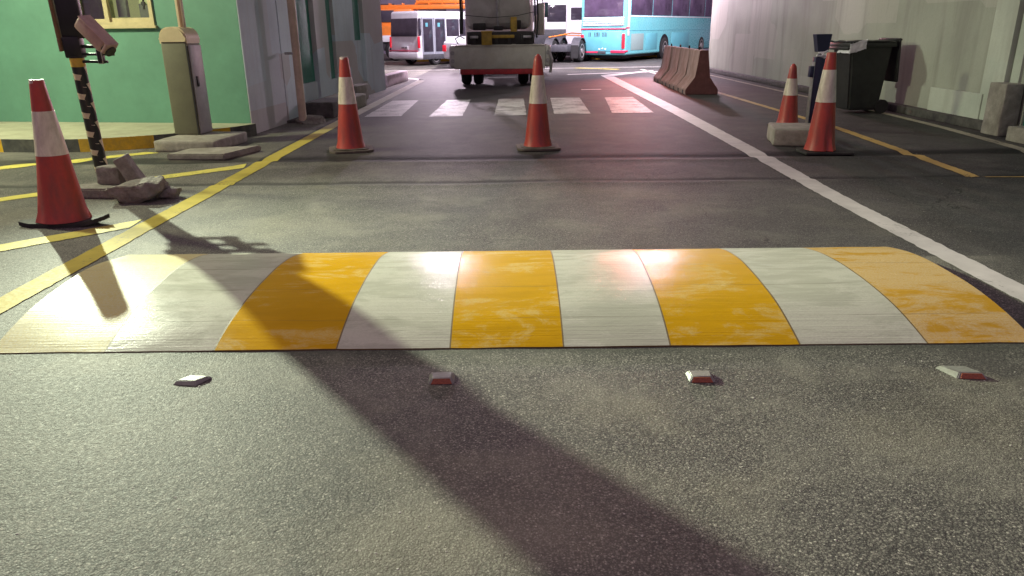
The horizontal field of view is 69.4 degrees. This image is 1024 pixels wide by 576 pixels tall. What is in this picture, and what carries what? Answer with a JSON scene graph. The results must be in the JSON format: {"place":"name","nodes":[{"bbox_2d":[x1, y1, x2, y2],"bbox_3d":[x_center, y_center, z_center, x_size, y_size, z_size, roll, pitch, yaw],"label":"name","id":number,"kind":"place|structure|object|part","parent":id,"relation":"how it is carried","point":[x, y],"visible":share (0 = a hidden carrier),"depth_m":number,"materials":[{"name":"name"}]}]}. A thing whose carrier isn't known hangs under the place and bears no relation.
{"place":"outdoors","nodes":[
{"label":"outdoors","id":0,"kind":"place"},
{"bbox_2d":[0,122,245,137],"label":"pavement","id":1,"kind":"structure","parent":0,"point":[25,129],"depth_m":9.48,"materials":[{"name":"concrete"}]},
{"bbox_2d":[0,50,1023,575],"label":"ground","id":2,"kind":"structure","parent":0,"point":[346,466],"depth_m":2.74,"materials":[{"name":"grey asphalt"}]},
{"bbox_2d":[18,79,109,227],"bbox_3d":[-3.218,-0.948,5.210,0.645,1.010,0.336,-1,19,0],"label":"traffic cone","id":3,"kind":"object","parent":2,"relation":"on","point":[61,201],"visible":1,"depth_m":5.18,"materials":[{"name":"red plastic"}]},
{"bbox_2d":[0,219,141,250],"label":"road line","id":4,"kind":"object","parent":2,"relation":"on","point":[41,240],"visible":1,"depth_m":5.02,"materials":[{"name":"yellow paint"}]},
{"bbox_2d":[0,152,155,169],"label":"road line","id":5,"kind":"object","parent":2,"relation":"on","point":[31,164],"visible":0.62,"depth_m":8.03,"materials":[{"name":"yellow paint"}]},
{"bbox_2d":[48,0,117,172],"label":"reader post","id":6,"kind":"object","parent":2,"relation":"on","point":[74,27],"visible":0.96,"depth_m":6.11,"materials":[{"name":"black metal"}]},
{"bbox_2d":[79,183,117,198],"bbox_3d":[-3.461,-0.827,6.272,0.551,0.085,0.277,1,19,5],"label":"broken slab","id":7,"kind":"object","parent":2,"relation":"on","point":[94,191],"depth_m":6.15,"materials":[{"name":"concrete"}]},
{"bbox_2d":[95,165,126,184],"bbox_3d":[-3.414,-0.972,6.323,0.213,0.158,0.160,1,19,6],"label":"concrete brick","id":8,"kind":"object","parent":7,"relation":"on","point":[108,174],"visible":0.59,"depth_m":6.25,"materials":[{"name":"grey concrete"}]},
{"bbox_2d":[113,153,145,182],"bbox_3d":[-3.224,-0.995,6.233,0.115,0.256,0.135,-28,25,2],"label":"concrete brick","id":9,"kind":"object","parent":7,"relation":"on","point":[128,167],"visible":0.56,"depth_m":6.18,"materials":[{"name":"grey concrete"}]},
{"bbox_2d":[0,164,245,200],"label":"road line","id":10,"kind":"object","parent":2,"relation":"on","point":[165,176],"visible":0.56,"depth_m":7.16,"materials":[{"name":"yellow paint"}]},
{"bbox_2d":[0,123,256,152],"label":"kerb","id":11,"kind":"structure","parent":2,"relation":"on","point":[128,142],"depth_m":8.68,"materials":[{"name":"black paint"}]},
{"bbox_2d":[108,175,169,203],"bbox_3d":[-3.064,-0.799,6.078,0.426,0.208,0.324,-8,20,-8],"label":"concrete lump","id":12,"kind":"object","parent":2,"relation":"on","point":[149,187],"visible":0.94,"depth_m":5.96,"materials":[{"name":"grey concrete"}]},
{"bbox_2d":[158,187,180,198],"bbox_3d":[-2.888,-0.802,6.183,0.238,0.144,0.170,-1,19,0],"label":"concrete chip","id":13,"kind":"object","parent":2,"relation":"on","point":[171,192],"visible":0.77,"depth_m":6.13,"materials":[{"name":"grey concrete"}]},
{"bbox_2d":[173,375,211,385],"bbox_3d":[-1.261,0.362,2.917,0.122,0.014,0.076,2,19,8],"label":"road stud","id":14,"kind":"object","parent":2,"relation":"on","point":[192,380],"visible":1,"depth_m":2.90,"materials":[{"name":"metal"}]},
{"bbox_2d":[0,0,385,132],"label":"gatehouse","id":15,"kind":"object","parent":2,"relation":"on","point":[248,65],"visible":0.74,"depth_m":10.02,"materials":[{"name":"green paint"}]},
{"bbox_2d":[79,0,157,28],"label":"window","id":16,"kind":"structure","parent":15,"relation":"in","point":[117,13],"depth_m":9.87,"materials":[{"name":"glass"}]},
{"bbox_2d":[154,131,246,151],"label":"concrete plinth","id":17,"kind":"structure","parent":2,"relation":"on","point":[177,143],"depth_m":8.56,"materials":[{"name":"grey concrete"}]},
{"bbox_2d":[158,0,212,134],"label":"barrier cabinet","id":18,"kind":"object","parent":17,"relation":"on","point":[184,71],"visible":1,"depth_m":8.77,"materials":[{"name":"metal"}]},
{"bbox_2d":[0,79,422,312],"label":"edge line","id":19,"kind":"object","parent":2,"relation":"on","point":[12,298],"visible":0.94,"depth_m":5.22,"materials":[{"name":"yellow paint"}]},
{"bbox_2d":[167,145,260,159],"bbox_3d":[-3.317,-1.511,8.251,0.834,0.065,0.636,-1,19,0],"label":"concrete slab","id":20,"kind":"object","parent":2,"relation":"on","point":[218,153],"depth_m":8.06,"materials":[{"name":"grey concrete"}]},
{"bbox_2d":[284,0,306,123],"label":"drain pipe","id":21,"kind":"object","parent":2,"relation":"on","point":[295,47],"visible":0.97,"depth_m":10.70,"materials":[{"name":"metal"}]},
{"bbox_2d":[287,116,324,122],"bbox_3d":[-3.057,-2.803,11.986,0.506,0.050,1.939,1,19,4],"label":"dirt strip","id":22,"kind":"object","parent":2,"relation":"on","point":[291,120],"visible":0.06,"depth_m":11.14,"materials":[{"name":"soil"}]},
{"bbox_2d":[295,115,325,123],"bbox_3d":[-3.028,-2.543,11.142,0.473,0.146,0.398,-1,19,0],"label":"rubble heap","id":23,"kind":"object","parent":2,"relation":"on","point":[315,119],"visible":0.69,"depth_m":11.01,"materials":[{"name":"concrete"}]},
{"bbox_2d":[305,97,337,117],"bbox_3d":[-3.013,-2.952,12.093,0.467,0.246,0.956,1,19,4],"label":"concrete step","id":24,"kind":"object","parent":2,"relation":"on","point":[327,107],"visible":0.57,"depth_m":11.65,"materials":[{"name":"grey concrete"}]},
{"bbox_2d":[323,93,366,108],"bbox_3d":[-2.996,-3.323,13.183,0.606,0.227,0.855,1,19,4],"label":"concrete step","id":25,"kind":"object","parent":2,"relation":"on","point":[361,100],"visible":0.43,"depth_m":13.22,"materials":[{"name":"grey concrete"}]},
{"bbox_2d":[329,57,373,153],"bbox_3d":[-1.857,-2.071,8.348,0.490,1.032,0.490,-5,20,-13],"label":"traffic cone","id":26,"kind":"object","parent":2,"relation":"on","point":[350,139],"visible":1,"depth_m":8.30,"materials":[{"name":"red plastic"}]},
{"bbox_2d":[353,83,368,98],"bbox_3d":[-3.091,-3.840,14.537,0.346,0.308,0.806,1,19,4],"label":"concrete step","id":27,"kind":"object","parent":2,"relation":"on","point":[360,87],"visible":0.34,"depth_m":14.54,"materials":[{"name":"grey concrete"}]},
{"bbox_2d":[365,100,417,116],"bbox_3d":[-2.073,-3.200,13.123,0.589,0.001,2.839,-1,19,0],"label":"crossing stripe","id":28,"kind":"object","parent":2,"relation":"on","point":[396,108],"visible":1,"depth_m":12.85,"materials":[{"name":"paint"}]},
{"bbox_2d":[385,71,407,86],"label":"painted block","id":29,"kind":"structure","parent":2,"relation":"on","point":[394,78],"depth_m":18.78,"materials":[{"name":"white concrete"}]},
{"bbox_2d":[380,0,464,60],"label":"mobile crane","id":30,"kind":"object","parent":2,"relation":"on","point":[388,10],"visible":0.21,"depth_m":33.28,"materials":[{"name":"orange paint"}]},
{"bbox_2d":[389,11,465,64],"bbox_3d":[-2.566,-10.260,30.297,1.750,1.990,5.090,16,25,39],"label":"minibus","id":31,"kind":"object","parent":2,"relation":"on","point":[418,35],"visible":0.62,"depth_m":28.60,"materials":[{"name":"white paint"}]},
{"bbox_2d":[391,18,416,36],"bbox_3d":[-4.167,-10.030,28.465,1.500,0.658,0.094,16,25,39],"label":"rear window","id":32,"kind":"structure","parent":31,"relation":"in","point":[404,27],"depth_m":28.42,"materials":[{"name":"black glass"}]},
{"bbox_2d":[418,18,420,35],"bbox_3d":[-3.498,-9.879,27.983,0.020,0.620,0.130,16,25,39],"label":"quarter window","id":33,"kind":"structure","parent":31,"relation":"in","point":[419,19],"depth_m":27.97,"materials":[{"name":"black glass"}]},
{"bbox_2d":[421,17,434,54],"bbox_3d":[-3.223,-9.619,28.381,0.036,1.460,0.600,16,25,39],"label":"door","id":34,"kind":"structure","parent":31,"relation":"in","point":[426,22],"depth_m":28.33,"materials":[{"name":"white glass"}]},
{"bbox_2d":[433,17,445,53],"bbox_3d":[-2.802,-9.782,28.835,0.036,1.460,0.620,16,25,39],"label":"door","id":35,"kind":"structure","parent":31,"relation":"in","point":[439,22],"depth_m":28.77,"materials":[{"name":"white glass"}]},
{"bbox_2d":[446,19,458,35],"bbox_3d":[-2.342,-10.298,29.235,0.020,0.640,0.680,16,25,39],"label":"side window","id":36,"kind":"structure","parent":31,"relation":"in","point":[452,25],"depth_m":29.22,"materials":[{"name":"black glass"}]},
{"bbox_2d":[459,19,465,35],"bbox_3d":[-1.776,-10.518,29.845,0.020,0.640,0.960,16,25,39],"label":"side window","id":37,"kind":"structure","parent":31,"relation":"in","point":[464,28],"depth_m":29.67,"materials":[{"name":"black glass"}]},
{"bbox_2d":[416,59,449,61],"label":"kerb block","id":38,"kind":"structure","parent":2,"relation":"on","point":[427,60],"depth_m":32.13,"materials":[{"name":"yellow paint"}]},
{"bbox_2d":[428,372,454,383],"bbox_3d":[-0.276,0.352,2.907,0.102,0.019,0.085,-1,19,-2],"label":"road stud","id":39,"kind":"object","parent":2,"relation":"on","point":[441,377],"visible":1,"depth_m":2.89,"materials":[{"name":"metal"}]},
{"bbox_2d":[429,100,469,116],"bbox_3d":[-1.060,-3.208,13.113,0.540,0.001,2.921,-1,19,0],"label":"crossing stripe","id":40,"kind":"object","parent":2,"relation":"on","point":[452,107],"visible":1,"depth_m":12.88,"materials":[{"name":"paint"}]},
{"bbox_2d":[442,40,465,58],"bbox_3d":[-0.925,-8.789,27.075,1.400,1.310,3.230,15,25,37],"label":"pickup","id":41,"kind":"object","parent":2,"relation":"on","point":[446,45],"visible":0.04,"depth_m":26.18,"materials":[{"name":"white paint"}]},
{"bbox_2d":[449,0,552,83],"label":"works truck","id":42,"kind":"object","parent":2,"relation":"on","point":[500,35],"visible":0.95,"depth_m":17.43,"materials":[{"name":"grey paint"}]},
{"bbox_2d":[395,67,614,70],"bbox_3d":[1.418,-7.617,25.628,15.063,0.001,0.211,-2,19,-4],"label":"lane mark","id":43,"kind":"object","parent":2,"relation":"on","point":[543,68],"visible":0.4,"depth_m":25.54,"materials":[{"name":"white paint"}]},
{"bbox_2d":[494,99,525,115],"bbox_3d":[-0.030,-3.242,13.179,0.544,0.001,2.980,-1,19,0],"label":"crossing stripe","id":44,"kind":"object","parent":2,"relation":"on","point":[510,106],"visible":1,"depth_m":12.95,"materials":[{"name":"paint"}]},
{"bbox_2d":[1,153,1022,574],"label":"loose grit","id":45,"kind":"object","parent":2,"relation":"on","point":[535,437],"visible":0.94,"depth_m":2.44,"materials":[{"name":"grey gravel"}]},
{"bbox_2d":[0,247,1023,353],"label":"speed hump","id":46,"kind":"object","parent":2,"relation":"on","point":[512,299],"visible":1,"depth_m":3.53,"materials":[{"name":"multicoloured paint"}]},
{"bbox_2d":[516,54,560,150],"bbox_3d":[0.292,-2.095,8.337,0.490,1.043,0.490,-1,19,-2],"label":"traffic cone","id":47,"kind":"object","parent":2,"relation":"on","point":[537,138],"visible":1,"depth_m":8.29,"materials":[{"name":"red plastic"}]},
{"bbox_2d":[533,0,565,43],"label":"white bus","id":48,"kind":"object","parent":2,"relation":"on","point":[555,22],"visible":0.01,"depth_m":37.13,"materials":[{"name":"paint"}]},
{"bbox_3d":[2.401,-13.760,37.038,1.300,0.800,0.030,-1,19,0],"label":"side window","id":49,"kind":"part","parent":48,"relation":"part of","materials":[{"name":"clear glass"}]},
{"bbox_2d":[544,0,590,61],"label":"tractor truck","id":50,"kind":"object","parent":2,"relation":"on","point":[573,42],"visible":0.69,"depth_m":30.97,"materials":[{"name":"metal"}]},
{"bbox_2d":[550,98,590,113],"bbox_3d":[1.010,-3.291,13.288,0.604,0.001,2.967,0,19,1],"label":"crossing stripe","id":51,"kind":"object","parent":2,"relation":"on","point":[568,106],"visible":1,"depth_m":13.02,"materials":[{"name":"paint"}]},
{"bbox_2d":[568,71,657,74],"bbox_3d":[3.610,-6.614,22.684,4.162,0.001,0.287,-7,20,-18],"label":"lane mark","id":52,"kind":"object","parent":2,"relation":"on","point":[621,72],"visible":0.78,"depth_m":22.63,"materials":[{"name":"white paint"}]},
{"bbox_2d":[603,70,652,75],"bbox_3d":[3.650,-6.566,22.557,0.468,0.001,3.218,13,23,33],"label":"edge line","id":53,"kind":"object","parent":2,"relation":"on","point":[625,73],"visible":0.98,"depth_m":22.23,"materials":[{"name":"white paint"}]},
{"bbox_2d":[605,97,651,112],"bbox_3d":[2.012,-3.310,13.311,0.680,0.001,2.930,0,19,2],"label":"crossing stripe","id":54,"kind":"object","parent":2,"relation":"on","point":[624,105],"visible":1,"depth_m":13.06,"materials":[{"name":"paint"}]},
{"bbox_2d":[630,55,656,57],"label":"kerb block","id":55,"kind":"structure","parent":2,"relation":"on","point":[646,56],"depth_m":34.25,"materials":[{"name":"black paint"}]},
{"bbox_2d":[581,0,712,58],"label":"coach","id":56,"kind":"object","parent":2,"relation":"on","point":[618,29],"visible":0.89,"depth_m":30.50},
{"bbox_2d":[584,0,623,16],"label":"rear window","id":57,"kind":"structure","parent":56,"relation":"in","point":[592,8],"depth_m":29.41,"materials":[{"name":"purple glass"}]},
{"bbox_2d":[631,0,652,14],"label":"side window","id":58,"kind":"structure","parent":56,"relation":"in","point":[639,7],"depth_m":30.08,"materials":[{"name":"purple glass"}]},
{"bbox_2d":[645,33,656,49],"bbox_3d":[5.924,-10.489,31.431,0.020,0.660,1.250,11,23,31],"label":"locker door","id":59,"kind":"structure","parent":56,"relation":"in","point":[651,38],"depth_m":31.39,"materials":[{"name":"blue metal"}]},
{"bbox_2d":[653,0,672,15],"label":"side window","id":60,"kind":"structure","parent":56,"relation":"in","point":[660,7],"depth_m":31.81,"materials":[{"name":"purple glass"}]},
{"bbox_2d":[671,32,688,46],"bbox_3d":[7.779,-11.468,34.170,0.020,0.660,2.250,11,23,31],"label":"locker door","id":61,"kind":"structure","parent":56,"relation":"in","point":[678,38],"depth_m":34.16,"materials":[{"name":"blue metal"}]},
{"bbox_2d":[672,0,689,15],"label":"side window","id":62,"kind":"structure","parent":56,"relation":"in","point":[680,7],"depth_m":33.56,"materials":[{"name":"purple glass"}]},
{"bbox_2d":[689,0,705,16],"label":"side window","id":63,"kind":"structure","parent":56,"relation":"in","point":[697,7],"depth_m":35.32,"materials":[{"name":"purple glass"}]},
{"bbox_2d":[705,0,712,16],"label":"side window","id":64,"kind":"structure","parent":56,"relation":"in","point":[708,8],"depth_m":36.60,"materials":[{"name":"purple glass"}]},
{"bbox_2d":[653,44,676,83],"bbox_3d":[3.962,-5.622,18.474,0.672,0.923,1.020,0,19,2],"label":"jersey barrier","id":65,"kind":"object","parent":2,"relation":"on","point":[662,70],"visible":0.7,"depth_m":18.38,"materials":[{"name":"grey concrete"}]},
{"bbox_2d":[661,45,684,86],"bbox_3d":[3.931,-5.235,17.370,0.672,0.923,1.020,0,19,2],"label":"jersey barrier","id":66,"kind":"object","parent":2,"relation":"on","point":[671,71],"visible":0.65,"depth_m":17.34,"materials":[{"name":"grey concrete"}]},
{"bbox_2d":[668,45,693,90],"bbox_3d":[3.900,-4.887,16.379,0.672,0.923,1.020,0,19,2],"label":"jersey barrier","id":67,"kind":"object","parent":2,"relation":"on","point":[676,79],"visible":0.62,"depth_m":16.34,"materials":[{"name":"grey concrete"}]},
{"bbox_2d":[676,47,717,94],"bbox_3d":[3.869,-4.540,15.388,0.672,0.923,1.020,0,19,2],"label":"jersey barrier","id":68,"kind":"object","parent":2,"relation":"on","point":[696,79],"visible":1,"depth_m":15.02,"materials":[{"name":"red concrete"}]},
{"bbox_2d":[685,371,714,382],"bbox_3d":[0.739,0.345,2.898,0.102,0.019,0.085,0,19,1],"label":"road stud","id":69,"kind":"object","parent":2,"relation":"on","point":[699,376],"visible":1,"depth_m":2.88,"materials":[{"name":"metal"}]},
{"bbox_2d":[767,64,798,125],"bbox_3d":[3.804,-2.600,9.985,0.568,0.830,0.420,-4,20,-9],"label":"traffic cone","id":70,"kind":"object","parent":2,"relation":"on","point":[788,112],"visible":0.95,"depth_m":9.91,"materials":[{"name":"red plastic"}]},
{"bbox_2d":[767,122,810,145],"bbox_3d":[3.342,-1.813,8.723,0.569,0.201,0.689,3,20,11],"label":"concrete block","id":71,"kind":"object","parent":2,"relation":"on","point":[787,134],"depth_m":8.46,"materials":[{"name":"grey concrete"}]},
{"bbox_2d":[640,69,979,176],"bbox_3d":[4.312,-4.118,15.552,0.301,0.024,18.954,0,19,1],"label":"road line","id":72,"kind":"object","parent":2,"relation":"on","point":[938,163],"visible":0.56,"depth_m":8.29,"materials":[{"name":"yellow paint"}]},
{"bbox_2d":[603,76,1023,301],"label":"edge line","id":73,"kind":"object","parent":2,"relation":"on","point":[997,280],"visible":1,"depth_m":5.54,"materials":[{"name":"white paint"}]},
{"bbox_2d":[805,34,831,122],"bbox_3d":[3.976,-2.685,9.662,0.229,1.200,0.157,-1,19,0],"label":"card post","id":74,"kind":"object","parent":2,"relation":"on","point":[822,42],"visible":0.78,"depth_m":9.57,"materials":[{"name":"black metal"}]},
{"bbox_2d":[796,52,853,154],"bbox_3d":[3.394,-1.969,7.880,0.568,1.038,0.420,1,19,4],"label":"traffic cone","id":75,"kind":"object","parent":2,"relation":"on","point":[821,137],"visible":1,"depth_m":7.84,"materials":[{"name":"red plastic"}]},
{"bbox_2d":[829,38,902,112],"bbox_3d":[5.475,-3.319,11.557,0.878,1.113,0.674,-2,19,-4],"label":"wheelie bin","id":76,"kind":"object","parent":2,"relation":"on","point":[866,69],"visible":0.99,"depth_m":11.35,"materials":[{"name":"black plastic"}]},
{"bbox_2d":[709,0,1023,130],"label":"boundary wall","id":77,"kind":"structure","parent":2,"relation":"on","point":[957,57],"depth_m":11.50,"materials":[{"name":"grey paint"}]},
{"bbox_2d":[710,75,1023,152],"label":"road line","id":78,"kind":"object","parent":2,"relation":"on","point":[1021,149],"visible":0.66,"depth_m":9.65,"materials":[{"name":"paint"}]},
{"bbox_2d":[936,365,986,378],"bbox_3d":[1.771,0.329,2.909,0.157,0.019,0.095,1,19,6],"label":"road stud","id":79,"kind":"object","parent":2,"relation":"on","point":[963,372],"visible":1,"depth_m":2.89,"materials":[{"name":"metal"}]},
{"bbox_2d":[981,82,1023,135],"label":"wall footing","id":80,"kind":"object","parent":2,"relation":"on","point":[1002,107],"depth_m":8.99,"materials":[{"name":"concrete"}]},
{"bbox_2d":[1006,126,1023,143],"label":"loose kerbstone","id":81,"kind":"object","parent":2,"relation":"on","point":[1015,134],"visible":1,"depth_m":8.55,"materials":[{"name":"concrete"}]},
{"bbox_2d":[380,0,708,53],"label":"depot building","id":82,"kind":"structure","parent":0,"point":[398,2],"depth_m":42.91,"materials":[{"name":"orange glass"}]},
{"bbox_2d":[380,2,395,4],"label":"window","id":83,"kind":"structure","parent":82,"relation":"in","point":[381,3],"depth_m":42.87,"materials":[{"name":"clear glass"}]},
{"bbox_2d":[415,2,447,10],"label":"window","id":84,"kind":"structure","parent":82,"relation":"in","point":[415,2],"depth_m":42.99,"materials":[{"name":"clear glass"}]}
]}

